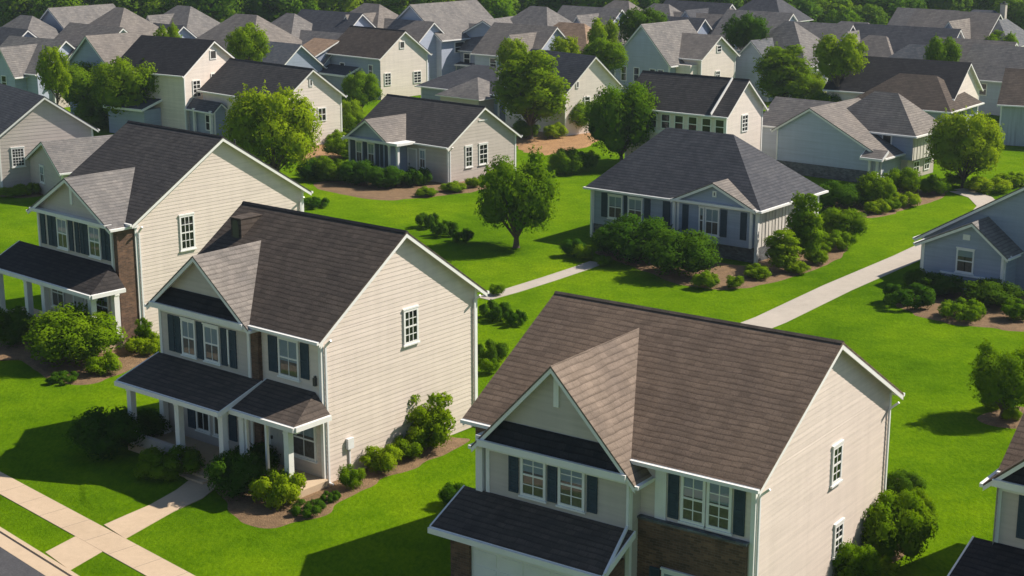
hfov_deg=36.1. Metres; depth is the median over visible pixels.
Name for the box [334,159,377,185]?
shrub
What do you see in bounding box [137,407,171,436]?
shrub
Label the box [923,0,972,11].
tree
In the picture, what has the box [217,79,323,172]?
tree
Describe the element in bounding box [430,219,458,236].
shrub
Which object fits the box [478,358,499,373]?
shrub
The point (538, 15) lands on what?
house
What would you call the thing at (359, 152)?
window
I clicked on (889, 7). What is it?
tree
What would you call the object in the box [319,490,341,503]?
shrub
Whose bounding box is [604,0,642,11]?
house
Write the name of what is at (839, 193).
shrub
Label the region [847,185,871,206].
shrub
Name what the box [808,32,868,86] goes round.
tree
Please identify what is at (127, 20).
house
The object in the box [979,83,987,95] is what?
window
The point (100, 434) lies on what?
shrub
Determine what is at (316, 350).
two storey house
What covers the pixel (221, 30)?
house
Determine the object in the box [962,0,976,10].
tree
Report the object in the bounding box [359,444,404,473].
shrub
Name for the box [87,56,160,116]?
tree
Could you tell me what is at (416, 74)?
window
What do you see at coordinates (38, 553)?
kerb
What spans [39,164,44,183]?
window
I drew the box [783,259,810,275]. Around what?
shrub
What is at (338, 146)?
shrub
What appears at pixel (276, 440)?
door
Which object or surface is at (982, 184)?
shrub
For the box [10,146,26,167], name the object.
window
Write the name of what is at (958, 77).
bungalow
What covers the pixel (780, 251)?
shrub
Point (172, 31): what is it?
tree
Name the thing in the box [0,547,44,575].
road
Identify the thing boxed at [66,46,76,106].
house
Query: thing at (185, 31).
house
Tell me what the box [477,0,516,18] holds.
tree
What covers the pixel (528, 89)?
tree
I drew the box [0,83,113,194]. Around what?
two storey house
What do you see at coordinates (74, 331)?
shrub
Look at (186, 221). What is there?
window
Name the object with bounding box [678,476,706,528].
window
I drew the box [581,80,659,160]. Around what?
tree
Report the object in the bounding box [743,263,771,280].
shrub
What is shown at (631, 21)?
tree
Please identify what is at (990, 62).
house
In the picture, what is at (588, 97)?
window
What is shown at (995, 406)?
shrub
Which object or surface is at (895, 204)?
shrub
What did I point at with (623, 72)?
window
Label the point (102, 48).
house
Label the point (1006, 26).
house
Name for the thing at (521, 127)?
shrub
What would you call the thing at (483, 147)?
window
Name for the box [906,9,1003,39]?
house
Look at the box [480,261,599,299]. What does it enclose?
garden walk
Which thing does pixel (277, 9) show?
tree
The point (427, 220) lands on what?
shrub
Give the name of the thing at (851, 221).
shrub
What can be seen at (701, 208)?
window
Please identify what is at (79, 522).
pavement joints
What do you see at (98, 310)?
shrub
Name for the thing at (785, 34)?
two storey house
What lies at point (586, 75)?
two storey house
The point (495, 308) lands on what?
shrub
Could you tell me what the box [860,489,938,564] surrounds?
shrub
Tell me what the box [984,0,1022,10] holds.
tree
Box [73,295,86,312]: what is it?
door
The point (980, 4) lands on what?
tree
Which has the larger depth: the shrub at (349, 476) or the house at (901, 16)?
the house at (901, 16)
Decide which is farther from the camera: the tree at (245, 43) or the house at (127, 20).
the house at (127, 20)
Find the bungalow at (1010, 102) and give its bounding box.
[997,68,1023,145]
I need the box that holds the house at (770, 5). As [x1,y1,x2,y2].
[737,0,812,21]
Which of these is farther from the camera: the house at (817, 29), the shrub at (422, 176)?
the house at (817, 29)
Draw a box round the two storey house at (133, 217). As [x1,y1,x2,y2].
[0,120,312,351]
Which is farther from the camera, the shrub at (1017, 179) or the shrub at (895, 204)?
the shrub at (1017, 179)
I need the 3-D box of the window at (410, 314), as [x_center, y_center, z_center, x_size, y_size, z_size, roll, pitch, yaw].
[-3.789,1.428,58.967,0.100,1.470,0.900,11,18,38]
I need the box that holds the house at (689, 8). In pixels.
[663,0,736,17]
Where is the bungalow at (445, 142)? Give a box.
[341,94,522,183]
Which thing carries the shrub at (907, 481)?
on the mulch bed at (898, 557)
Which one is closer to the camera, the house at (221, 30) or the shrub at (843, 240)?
the shrub at (843, 240)
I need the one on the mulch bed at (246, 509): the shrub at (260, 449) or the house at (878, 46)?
the shrub at (260, 449)
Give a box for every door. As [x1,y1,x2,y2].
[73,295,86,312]
[268,426,283,464]
[407,147,416,168]
[471,546,571,575]
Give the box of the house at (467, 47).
[457,23,482,68]
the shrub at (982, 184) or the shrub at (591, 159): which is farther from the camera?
the shrub at (591, 159)
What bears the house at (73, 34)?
on the lawn
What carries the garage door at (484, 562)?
in the two storey house at (614, 438)
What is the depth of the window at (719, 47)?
154.89 m
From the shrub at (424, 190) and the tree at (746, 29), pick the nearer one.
the shrub at (424, 190)
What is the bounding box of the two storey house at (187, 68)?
[102,35,234,132]
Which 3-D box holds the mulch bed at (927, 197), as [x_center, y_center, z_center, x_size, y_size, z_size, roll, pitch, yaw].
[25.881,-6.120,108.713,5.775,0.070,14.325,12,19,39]
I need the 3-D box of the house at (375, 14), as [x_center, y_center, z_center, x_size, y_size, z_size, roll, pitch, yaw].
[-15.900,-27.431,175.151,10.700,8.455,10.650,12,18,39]
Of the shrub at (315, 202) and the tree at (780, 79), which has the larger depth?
the tree at (780, 79)
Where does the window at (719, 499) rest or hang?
in the two storey house at (614, 438)
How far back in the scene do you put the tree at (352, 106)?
138.44 m
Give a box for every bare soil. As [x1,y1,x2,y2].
[303,144,342,159]
[516,131,596,154]
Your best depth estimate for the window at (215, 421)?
59.64 m
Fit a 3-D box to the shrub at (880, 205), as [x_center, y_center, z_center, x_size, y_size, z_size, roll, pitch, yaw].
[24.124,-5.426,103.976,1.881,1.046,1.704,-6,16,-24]
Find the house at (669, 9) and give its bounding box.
[642,3,680,15]
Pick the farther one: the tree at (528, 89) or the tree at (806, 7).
the tree at (806, 7)
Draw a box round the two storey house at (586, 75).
[505,48,624,135]
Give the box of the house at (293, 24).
[271,13,311,37]
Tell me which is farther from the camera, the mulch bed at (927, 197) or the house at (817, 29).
the house at (817, 29)
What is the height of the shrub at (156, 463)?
1.092 m
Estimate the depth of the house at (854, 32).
164.65 m
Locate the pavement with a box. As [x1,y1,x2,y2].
[0,472,194,575]
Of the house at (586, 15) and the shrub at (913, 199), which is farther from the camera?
the house at (586, 15)
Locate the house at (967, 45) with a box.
[936,37,1018,61]
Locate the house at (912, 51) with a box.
[889,44,927,59]
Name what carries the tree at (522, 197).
on the lawn
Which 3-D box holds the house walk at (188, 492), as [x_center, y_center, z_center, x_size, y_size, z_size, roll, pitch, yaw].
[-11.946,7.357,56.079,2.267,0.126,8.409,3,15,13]
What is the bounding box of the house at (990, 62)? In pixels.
[963,43,1023,115]
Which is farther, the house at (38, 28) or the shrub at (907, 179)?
the house at (38, 28)
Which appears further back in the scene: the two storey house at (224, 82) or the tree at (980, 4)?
the tree at (980, 4)
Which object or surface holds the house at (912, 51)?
on the lawn
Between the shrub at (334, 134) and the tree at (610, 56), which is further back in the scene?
the tree at (610, 56)
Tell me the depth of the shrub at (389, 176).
112.28 m
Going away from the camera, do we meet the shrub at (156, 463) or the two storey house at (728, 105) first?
the shrub at (156, 463)
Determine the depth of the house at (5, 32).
161.86 m
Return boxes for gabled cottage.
[912,186,1023,290]
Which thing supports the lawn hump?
on the lawn
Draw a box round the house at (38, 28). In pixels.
[2,15,60,38]
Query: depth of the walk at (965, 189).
112.33 m
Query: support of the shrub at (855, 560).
on the mulch bed at (898, 557)
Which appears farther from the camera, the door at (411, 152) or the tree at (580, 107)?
the tree at (580, 107)
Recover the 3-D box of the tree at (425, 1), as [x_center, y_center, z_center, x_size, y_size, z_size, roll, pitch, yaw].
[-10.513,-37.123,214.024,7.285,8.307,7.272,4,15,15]
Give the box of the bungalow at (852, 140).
[762,91,936,182]
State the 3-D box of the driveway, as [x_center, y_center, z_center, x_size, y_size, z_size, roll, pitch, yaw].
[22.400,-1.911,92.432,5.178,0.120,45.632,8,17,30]
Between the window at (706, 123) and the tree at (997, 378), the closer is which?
the tree at (997, 378)
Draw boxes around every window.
[1,75,6,84]
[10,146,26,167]
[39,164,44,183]
[51,289,64,307]
[56,217,69,250]
[87,225,102,259]
[96,296,109,317]
[178,212,196,251]
[179,316,197,359]
[192,80,200,97]
[195,411,211,435]
[202,322,221,365]
[205,114,209,130]
[212,415,229,440]
[277,336,300,382]
[293,426,317,463]
[317,107,326,121]
[355,140,362,161]
[367,142,374,164]
[368,64,372,74]
[384,72,390,85]
[402,305,419,347]
[413,71,421,83]
[418,148,425,168]
[454,41,463,52]
[463,53,470,62]
[465,145,473,168]
[478,142,488,165]
[489,58,496,66]
[518,457,547,503]
[555,466,586,513]
[584,96,589,109]
[607,193,622,220]
[621,66,626,80]
[627,196,642,223]
[633,67,639,81]
[647,112,656,127]
[660,113,670,128]
[660,566,693,575]
[674,114,683,128]
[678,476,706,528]
[687,116,697,130]
[698,205,704,232]
[701,117,711,131]
[704,206,719,237]
[704,482,732,535]
[714,119,724,132]
[716,45,721,52]
[741,114,748,131]
[829,439,843,488]
[832,517,844,559]
[882,135,891,144]
[913,160,919,170]
[923,157,929,169]
[954,247,975,275]
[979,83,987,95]
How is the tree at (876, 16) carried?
on the lawn
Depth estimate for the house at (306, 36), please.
167.30 m
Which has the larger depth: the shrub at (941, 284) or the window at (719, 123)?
the window at (719, 123)
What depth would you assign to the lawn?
66.70 m
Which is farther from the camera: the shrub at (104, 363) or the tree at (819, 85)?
the tree at (819, 85)
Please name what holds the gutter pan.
on the road
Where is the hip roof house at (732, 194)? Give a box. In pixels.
[583,127,828,262]
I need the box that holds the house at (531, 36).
[470,22,567,66]
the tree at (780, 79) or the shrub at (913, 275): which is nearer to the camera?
the shrub at (913, 275)
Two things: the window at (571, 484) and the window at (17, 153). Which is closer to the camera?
the window at (571, 484)
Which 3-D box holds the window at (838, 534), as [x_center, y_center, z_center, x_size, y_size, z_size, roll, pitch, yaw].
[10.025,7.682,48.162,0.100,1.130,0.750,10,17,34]
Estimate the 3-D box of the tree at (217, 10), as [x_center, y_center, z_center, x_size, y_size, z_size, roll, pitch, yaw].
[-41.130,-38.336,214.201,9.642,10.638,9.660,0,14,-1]
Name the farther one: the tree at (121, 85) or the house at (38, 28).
the house at (38, 28)
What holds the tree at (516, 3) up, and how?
on the lawn
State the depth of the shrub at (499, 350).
71.48 m
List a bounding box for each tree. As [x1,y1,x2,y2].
[0,0,35,24]
[27,0,83,18]
[35,45,71,103]
[39,0,86,11]
[53,60,107,107]
[78,0,99,4]
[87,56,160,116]
[91,0,101,4]
[100,0,150,17]
[140,0,183,18]
[153,22,182,37]
[182,0,249,22]
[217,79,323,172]
[224,21,270,61]
[235,0,255,14]
[241,0,306,22]
[287,0,321,14]
[303,0,363,11]
[340,68,385,111]
[342,97,363,130]
[352,0,384,7]
[372,0,434,14]
[413,0,455,3]
[463,0,521,15]
[473,144,560,247]
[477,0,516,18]
[490,45,570,139]
[495,37,528,65]
[513,0,523,13]
[514,0,534,12]
[524,0,577,12]
[548,35,579,53]
[568,0,639,7]
[569,100,591,128]
[579,34,628,71]
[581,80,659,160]
[586,16,619,49]
[613,5,667,45]
[634,0,658,9]
[657,0,702,3]
[700,0,747,8]
[720,10,772,52]
[752,42,818,98]
[783,0,824,21]
[788,71,827,99]
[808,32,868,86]
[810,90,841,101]
[813,0,853,22]
[822,7,864,22]
[824,0,864,8]
[844,3,890,24]
[862,0,908,24]
[865,0,935,8]
[900,0,926,8]
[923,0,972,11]
[923,33,962,61]
[924,106,1004,187]
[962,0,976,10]
[967,336,1023,418]
[973,0,995,10]
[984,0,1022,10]
[984,29,1018,43]
[992,0,1023,29]
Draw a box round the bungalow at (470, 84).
[414,64,504,121]
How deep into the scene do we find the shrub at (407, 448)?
58.90 m
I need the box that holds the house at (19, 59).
[0,35,74,106]
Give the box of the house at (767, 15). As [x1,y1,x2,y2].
[711,9,797,52]
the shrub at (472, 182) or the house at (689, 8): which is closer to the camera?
the shrub at (472, 182)
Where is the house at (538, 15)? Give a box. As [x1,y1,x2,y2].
[510,6,572,25]
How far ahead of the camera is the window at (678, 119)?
118.13 m
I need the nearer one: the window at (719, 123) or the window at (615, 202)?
the window at (615, 202)
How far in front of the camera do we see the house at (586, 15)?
178.91 m
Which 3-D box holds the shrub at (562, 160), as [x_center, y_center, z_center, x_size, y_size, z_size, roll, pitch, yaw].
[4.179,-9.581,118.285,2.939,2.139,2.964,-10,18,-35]
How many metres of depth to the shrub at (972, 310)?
78.09 m
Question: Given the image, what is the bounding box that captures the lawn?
[0,5,1023,575]
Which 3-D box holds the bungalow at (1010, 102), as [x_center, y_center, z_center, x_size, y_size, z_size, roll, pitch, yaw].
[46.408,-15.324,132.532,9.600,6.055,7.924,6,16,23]
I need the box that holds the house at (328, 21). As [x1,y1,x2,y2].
[297,9,375,32]
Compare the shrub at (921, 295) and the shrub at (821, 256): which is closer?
the shrub at (921, 295)
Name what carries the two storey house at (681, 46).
on the lawn
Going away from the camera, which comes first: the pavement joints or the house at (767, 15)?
the pavement joints
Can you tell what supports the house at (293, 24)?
on the lawn
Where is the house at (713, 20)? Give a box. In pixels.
[673,11,723,34]
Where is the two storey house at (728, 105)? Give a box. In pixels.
[624,70,768,157]
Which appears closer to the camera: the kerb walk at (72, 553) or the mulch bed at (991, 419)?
the kerb walk at (72, 553)
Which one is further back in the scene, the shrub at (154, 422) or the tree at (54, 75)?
the tree at (54, 75)
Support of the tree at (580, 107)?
on the bare soil at (550, 144)
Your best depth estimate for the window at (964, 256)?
83.94 m
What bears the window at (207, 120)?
in the two storey house at (224, 82)
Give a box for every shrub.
[0,184,25,197]
[0,305,35,348]
[16,182,41,194]
[21,302,128,367]
[45,370,79,385]
[62,405,148,462]
[69,96,108,128]
[83,350,122,375]
[84,298,109,328]
[124,332,159,354]
[132,445,205,482]
[133,317,152,338]
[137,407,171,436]
[201,448,266,500]
[230,441,280,471]
[248,467,306,509]
[288,498,326,518]
[295,158,325,179]
[304,196,329,208]
[312,155,345,181]
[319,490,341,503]
[321,135,348,158]
[325,129,346,139]
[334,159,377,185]
[336,463,365,490]
[342,111,365,130]
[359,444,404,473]
[361,165,406,188]
[392,434,422,458]
[399,167,432,186]
[404,391,455,446]
[414,186,437,196]
[415,212,439,228]
[418,432,439,452]
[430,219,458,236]
[437,481,469,505]
[439,180,466,191]
[451,227,473,242]
[464,177,482,187]
[478,299,511,321]
[478,339,508,361]
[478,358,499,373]
[489,284,504,294]
[502,309,527,326]
[512,119,539,138]
[542,121,568,138]
[547,147,586,175]
[558,238,586,257]
[573,244,595,259]
[578,150,600,168]
[588,222,617,253]
[593,212,680,265]
[640,228,722,277]
[689,270,719,288]
[726,275,743,288]
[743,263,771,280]
[763,228,803,268]
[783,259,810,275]
[785,191,826,257]
[803,247,828,263]
[815,240,831,252]
[819,180,859,209]
[819,206,871,236]
[819,230,857,250]
[832,538,884,575]
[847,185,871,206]
[857,171,896,202]
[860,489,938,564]
[864,198,890,213]
[874,554,899,575]
[880,166,924,193]
[882,282,935,309]
[883,198,901,209]
[886,468,926,496]
[889,191,921,206]
[893,486,938,525]
[903,267,934,288]
[914,272,964,297]
[917,174,950,193]
[937,297,985,321]
[944,173,967,185]
[959,277,1023,307]
[963,176,1012,193]
[980,398,1001,410]
[993,171,1023,186]
[1000,298,1023,321]
[1001,407,1022,420]
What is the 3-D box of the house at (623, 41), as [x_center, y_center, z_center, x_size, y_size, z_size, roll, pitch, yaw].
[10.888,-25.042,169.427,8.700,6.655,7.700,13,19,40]
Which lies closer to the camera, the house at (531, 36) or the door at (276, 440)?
the door at (276, 440)
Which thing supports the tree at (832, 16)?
on the lawn
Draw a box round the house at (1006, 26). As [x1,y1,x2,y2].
[970,1,1023,46]
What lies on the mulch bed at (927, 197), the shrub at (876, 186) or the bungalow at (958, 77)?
the shrub at (876, 186)
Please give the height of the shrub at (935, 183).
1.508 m
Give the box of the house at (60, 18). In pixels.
[39,4,115,30]
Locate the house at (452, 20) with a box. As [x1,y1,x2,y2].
[396,0,493,76]
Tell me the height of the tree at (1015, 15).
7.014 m
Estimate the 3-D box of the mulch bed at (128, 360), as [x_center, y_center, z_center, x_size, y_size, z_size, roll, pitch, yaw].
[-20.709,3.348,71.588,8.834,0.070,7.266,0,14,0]
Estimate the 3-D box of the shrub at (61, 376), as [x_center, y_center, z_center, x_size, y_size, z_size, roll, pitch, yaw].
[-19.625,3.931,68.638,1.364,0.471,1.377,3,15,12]
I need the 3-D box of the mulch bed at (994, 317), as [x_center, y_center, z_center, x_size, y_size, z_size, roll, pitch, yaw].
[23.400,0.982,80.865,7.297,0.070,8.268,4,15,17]
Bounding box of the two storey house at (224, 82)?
[183,58,347,144]
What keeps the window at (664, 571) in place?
in the two storey house at (614, 438)
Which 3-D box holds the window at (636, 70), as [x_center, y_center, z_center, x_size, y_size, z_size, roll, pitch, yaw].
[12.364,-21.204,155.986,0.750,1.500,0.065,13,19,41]
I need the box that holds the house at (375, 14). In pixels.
[344,3,398,27]
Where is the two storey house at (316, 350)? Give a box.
[114,201,488,502]
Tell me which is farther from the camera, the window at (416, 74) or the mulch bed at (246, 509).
the window at (416, 74)
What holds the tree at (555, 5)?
on the lawn
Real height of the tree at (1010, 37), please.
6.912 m
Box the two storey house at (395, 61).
[303,25,431,99]
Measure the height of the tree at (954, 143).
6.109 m
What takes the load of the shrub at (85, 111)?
on the lawn
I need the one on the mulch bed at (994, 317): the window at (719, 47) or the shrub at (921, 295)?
the shrub at (921, 295)
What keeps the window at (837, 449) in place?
in the two storey house at (614, 438)
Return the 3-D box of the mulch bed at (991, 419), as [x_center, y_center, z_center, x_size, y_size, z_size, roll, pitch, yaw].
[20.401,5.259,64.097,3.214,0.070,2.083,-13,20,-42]
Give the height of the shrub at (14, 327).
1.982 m
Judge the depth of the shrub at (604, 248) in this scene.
92.22 m
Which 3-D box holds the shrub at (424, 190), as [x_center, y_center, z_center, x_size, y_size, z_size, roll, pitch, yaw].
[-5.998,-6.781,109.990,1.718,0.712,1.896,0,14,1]
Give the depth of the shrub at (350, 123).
137.87 m
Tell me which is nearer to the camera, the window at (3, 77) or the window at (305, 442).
the window at (305, 442)
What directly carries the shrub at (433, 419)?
on the mulch bed at (246, 509)
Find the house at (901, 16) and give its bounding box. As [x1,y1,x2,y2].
[887,7,957,25]
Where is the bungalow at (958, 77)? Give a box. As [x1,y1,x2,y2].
[822,56,983,100]
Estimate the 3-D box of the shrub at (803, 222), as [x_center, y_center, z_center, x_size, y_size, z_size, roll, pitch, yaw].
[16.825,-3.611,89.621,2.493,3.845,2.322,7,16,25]
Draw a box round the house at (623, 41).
[615,25,627,47]
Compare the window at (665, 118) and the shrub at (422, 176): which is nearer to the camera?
the shrub at (422, 176)
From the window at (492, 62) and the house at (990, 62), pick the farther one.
the window at (492, 62)
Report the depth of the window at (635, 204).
94.61 m
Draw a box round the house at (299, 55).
[232,41,327,74]
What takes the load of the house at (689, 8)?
on the lawn
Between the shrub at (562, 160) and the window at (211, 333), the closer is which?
the window at (211, 333)
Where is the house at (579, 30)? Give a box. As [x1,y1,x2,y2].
[554,22,613,74]
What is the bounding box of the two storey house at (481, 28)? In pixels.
[454,16,512,69]
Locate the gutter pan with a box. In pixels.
[0,532,69,575]
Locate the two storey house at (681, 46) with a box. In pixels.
[614,19,739,91]
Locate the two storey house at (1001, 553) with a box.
[947,413,1023,575]
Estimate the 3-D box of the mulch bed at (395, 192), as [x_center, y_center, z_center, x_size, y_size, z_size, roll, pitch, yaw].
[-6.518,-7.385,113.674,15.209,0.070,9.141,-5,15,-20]
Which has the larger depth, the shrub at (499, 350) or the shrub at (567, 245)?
the shrub at (567, 245)
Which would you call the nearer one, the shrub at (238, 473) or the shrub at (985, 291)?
the shrub at (238, 473)
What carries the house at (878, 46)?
on the lawn
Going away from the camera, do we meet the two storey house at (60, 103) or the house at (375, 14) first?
the two storey house at (60, 103)
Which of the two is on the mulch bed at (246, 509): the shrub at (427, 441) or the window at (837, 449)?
the shrub at (427, 441)
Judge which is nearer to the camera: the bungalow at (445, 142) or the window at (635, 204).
the window at (635, 204)
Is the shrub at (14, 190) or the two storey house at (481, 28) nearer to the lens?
the shrub at (14, 190)
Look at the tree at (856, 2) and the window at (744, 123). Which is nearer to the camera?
the window at (744, 123)
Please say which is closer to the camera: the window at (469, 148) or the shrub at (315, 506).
the shrub at (315, 506)
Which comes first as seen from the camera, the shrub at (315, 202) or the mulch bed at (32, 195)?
the shrub at (315, 202)
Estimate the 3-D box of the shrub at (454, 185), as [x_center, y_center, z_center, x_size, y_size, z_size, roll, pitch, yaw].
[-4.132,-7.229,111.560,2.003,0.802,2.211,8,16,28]
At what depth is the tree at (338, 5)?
217.34 m
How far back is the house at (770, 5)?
193.40 m
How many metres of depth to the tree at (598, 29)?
155.92 m
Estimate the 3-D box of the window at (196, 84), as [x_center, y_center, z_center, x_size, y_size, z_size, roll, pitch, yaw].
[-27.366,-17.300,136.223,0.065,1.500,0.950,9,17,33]
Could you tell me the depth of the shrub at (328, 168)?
114.98 m
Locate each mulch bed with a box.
[0,341,155,384]
[1,191,42,197]
[216,437,469,527]
[314,178,484,199]
[595,245,846,289]
[824,188,947,217]
[886,496,913,562]
[895,290,1023,331]
[977,406,1023,428]
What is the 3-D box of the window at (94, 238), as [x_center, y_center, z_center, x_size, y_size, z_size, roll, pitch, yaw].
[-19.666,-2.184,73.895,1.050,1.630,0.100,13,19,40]
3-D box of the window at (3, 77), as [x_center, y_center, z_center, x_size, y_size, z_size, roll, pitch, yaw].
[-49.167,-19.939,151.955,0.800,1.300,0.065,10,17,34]
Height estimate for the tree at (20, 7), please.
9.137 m
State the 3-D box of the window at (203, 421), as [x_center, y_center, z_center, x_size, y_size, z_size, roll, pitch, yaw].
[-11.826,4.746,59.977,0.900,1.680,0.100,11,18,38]
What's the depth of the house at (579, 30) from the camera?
165.21 m
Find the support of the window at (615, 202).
in the hip roof house at (732, 194)
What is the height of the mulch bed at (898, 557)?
0.070 m
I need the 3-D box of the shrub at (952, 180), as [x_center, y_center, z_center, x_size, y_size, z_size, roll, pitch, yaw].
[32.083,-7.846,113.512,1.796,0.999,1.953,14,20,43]
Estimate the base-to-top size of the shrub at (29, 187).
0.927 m
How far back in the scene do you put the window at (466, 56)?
170.36 m
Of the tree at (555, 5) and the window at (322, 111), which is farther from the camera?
the tree at (555, 5)
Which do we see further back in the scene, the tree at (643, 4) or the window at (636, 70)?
the tree at (643, 4)
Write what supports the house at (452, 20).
on the lawn
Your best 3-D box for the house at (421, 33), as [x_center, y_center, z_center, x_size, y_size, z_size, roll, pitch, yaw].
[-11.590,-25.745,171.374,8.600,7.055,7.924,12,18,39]
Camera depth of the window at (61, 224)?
75.69 m
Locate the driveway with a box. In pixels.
[741,191,994,327]
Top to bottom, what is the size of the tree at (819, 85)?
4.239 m
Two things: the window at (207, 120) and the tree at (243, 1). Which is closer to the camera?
the window at (207, 120)
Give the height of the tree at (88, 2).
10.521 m
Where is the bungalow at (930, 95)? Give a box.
[856,73,984,129]
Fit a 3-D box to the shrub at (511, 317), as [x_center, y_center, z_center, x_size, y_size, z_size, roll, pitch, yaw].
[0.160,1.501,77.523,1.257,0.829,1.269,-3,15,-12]
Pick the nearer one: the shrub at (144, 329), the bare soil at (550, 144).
the shrub at (144, 329)
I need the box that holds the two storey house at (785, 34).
[735,21,831,101]
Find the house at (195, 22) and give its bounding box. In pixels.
[146,5,219,36]
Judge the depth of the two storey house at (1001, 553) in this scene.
44.68 m
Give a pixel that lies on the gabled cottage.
(986, 241)
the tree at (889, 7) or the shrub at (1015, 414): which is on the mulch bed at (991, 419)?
the shrub at (1015, 414)
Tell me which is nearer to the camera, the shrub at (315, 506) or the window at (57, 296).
the shrub at (315, 506)
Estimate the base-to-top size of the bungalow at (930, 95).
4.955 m
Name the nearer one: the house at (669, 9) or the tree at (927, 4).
the house at (669, 9)
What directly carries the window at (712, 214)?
in the hip roof house at (732, 194)
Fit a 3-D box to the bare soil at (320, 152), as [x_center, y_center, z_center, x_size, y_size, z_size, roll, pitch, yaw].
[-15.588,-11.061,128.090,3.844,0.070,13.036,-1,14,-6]
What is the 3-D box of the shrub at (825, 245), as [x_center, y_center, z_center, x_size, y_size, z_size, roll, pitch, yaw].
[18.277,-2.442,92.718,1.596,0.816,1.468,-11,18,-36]
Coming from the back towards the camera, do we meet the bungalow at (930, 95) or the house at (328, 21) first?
the house at (328, 21)
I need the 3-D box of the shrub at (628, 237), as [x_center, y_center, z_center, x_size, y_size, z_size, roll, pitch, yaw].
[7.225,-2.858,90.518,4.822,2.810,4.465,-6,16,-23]
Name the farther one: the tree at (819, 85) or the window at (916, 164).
the tree at (819, 85)
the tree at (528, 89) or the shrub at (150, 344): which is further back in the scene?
the tree at (528, 89)
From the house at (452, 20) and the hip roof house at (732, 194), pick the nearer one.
the hip roof house at (732, 194)
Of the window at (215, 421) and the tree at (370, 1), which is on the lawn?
the tree at (370, 1)
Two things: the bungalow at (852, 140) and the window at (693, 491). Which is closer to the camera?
the window at (693, 491)
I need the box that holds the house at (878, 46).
[860,35,893,56]
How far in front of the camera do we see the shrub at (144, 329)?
73.27 m
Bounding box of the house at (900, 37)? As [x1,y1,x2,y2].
[853,23,964,52]
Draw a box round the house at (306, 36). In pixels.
[299,30,342,67]
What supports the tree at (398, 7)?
on the lawn
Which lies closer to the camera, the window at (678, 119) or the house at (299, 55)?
the window at (678, 119)
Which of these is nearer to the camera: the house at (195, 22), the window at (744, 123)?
the window at (744, 123)
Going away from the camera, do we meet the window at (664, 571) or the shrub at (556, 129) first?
the window at (664, 571)
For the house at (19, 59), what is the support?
on the lawn
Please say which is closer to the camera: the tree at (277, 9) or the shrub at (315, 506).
the shrub at (315, 506)
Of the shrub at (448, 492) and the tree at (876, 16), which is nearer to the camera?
the shrub at (448, 492)
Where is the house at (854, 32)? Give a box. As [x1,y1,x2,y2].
[837,21,869,48]
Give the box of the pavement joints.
[0,474,184,575]
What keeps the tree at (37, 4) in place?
on the lawn
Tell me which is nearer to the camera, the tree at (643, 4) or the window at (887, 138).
the window at (887, 138)
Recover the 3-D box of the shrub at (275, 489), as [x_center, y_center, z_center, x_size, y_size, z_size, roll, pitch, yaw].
[-8.111,6.942,54.947,1.887,1.377,1.894,10,17,34]
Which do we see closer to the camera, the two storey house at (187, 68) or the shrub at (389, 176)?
the shrub at (389, 176)
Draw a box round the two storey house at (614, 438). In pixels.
[427,291,904,575]
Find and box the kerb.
[0,527,78,575]
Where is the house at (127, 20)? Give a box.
[89,7,158,31]
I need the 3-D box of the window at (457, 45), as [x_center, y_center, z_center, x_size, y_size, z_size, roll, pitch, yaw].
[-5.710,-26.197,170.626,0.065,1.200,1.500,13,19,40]
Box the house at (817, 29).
[736,20,855,50]
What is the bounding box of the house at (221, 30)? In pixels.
[196,14,301,53]
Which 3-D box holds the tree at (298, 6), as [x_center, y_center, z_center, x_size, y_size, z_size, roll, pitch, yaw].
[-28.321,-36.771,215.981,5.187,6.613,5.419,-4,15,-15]
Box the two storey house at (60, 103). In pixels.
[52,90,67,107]
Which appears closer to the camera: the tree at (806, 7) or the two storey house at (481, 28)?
the two storey house at (481, 28)
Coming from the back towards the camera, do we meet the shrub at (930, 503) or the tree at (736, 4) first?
the tree at (736, 4)
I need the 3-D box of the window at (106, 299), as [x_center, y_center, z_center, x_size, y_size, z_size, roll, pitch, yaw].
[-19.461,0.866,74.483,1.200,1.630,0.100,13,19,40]
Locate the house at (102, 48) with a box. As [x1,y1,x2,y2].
[67,29,168,113]
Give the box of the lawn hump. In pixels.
[79,454,186,509]
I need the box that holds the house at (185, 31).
[153,23,196,38]
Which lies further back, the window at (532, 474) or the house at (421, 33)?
the house at (421, 33)
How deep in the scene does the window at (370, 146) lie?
116.54 m
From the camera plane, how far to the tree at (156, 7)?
214.58 m
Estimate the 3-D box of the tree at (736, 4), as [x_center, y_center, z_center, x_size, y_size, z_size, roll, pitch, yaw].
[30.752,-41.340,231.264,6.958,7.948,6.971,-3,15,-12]
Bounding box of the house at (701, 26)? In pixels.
[662,16,712,33]
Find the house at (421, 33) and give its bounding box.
[384,18,444,80]
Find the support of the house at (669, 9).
on the lawn
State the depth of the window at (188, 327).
59.65 m
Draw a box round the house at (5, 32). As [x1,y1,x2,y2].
[0,27,37,44]
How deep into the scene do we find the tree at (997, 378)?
62.66 m
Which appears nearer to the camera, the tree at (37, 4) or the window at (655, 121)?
the window at (655, 121)
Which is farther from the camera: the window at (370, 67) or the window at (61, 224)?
the window at (370, 67)
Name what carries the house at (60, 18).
on the lawn
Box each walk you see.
[45,536,101,569]
[104,480,214,538]
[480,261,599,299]
[954,185,1015,191]
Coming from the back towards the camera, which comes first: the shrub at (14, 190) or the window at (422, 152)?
the window at (422, 152)
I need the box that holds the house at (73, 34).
[54,22,127,45]
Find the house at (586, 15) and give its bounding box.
[557,5,625,26]
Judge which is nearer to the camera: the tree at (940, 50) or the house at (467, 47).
the tree at (940, 50)
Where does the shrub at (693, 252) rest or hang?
on the mulch bed at (723, 271)

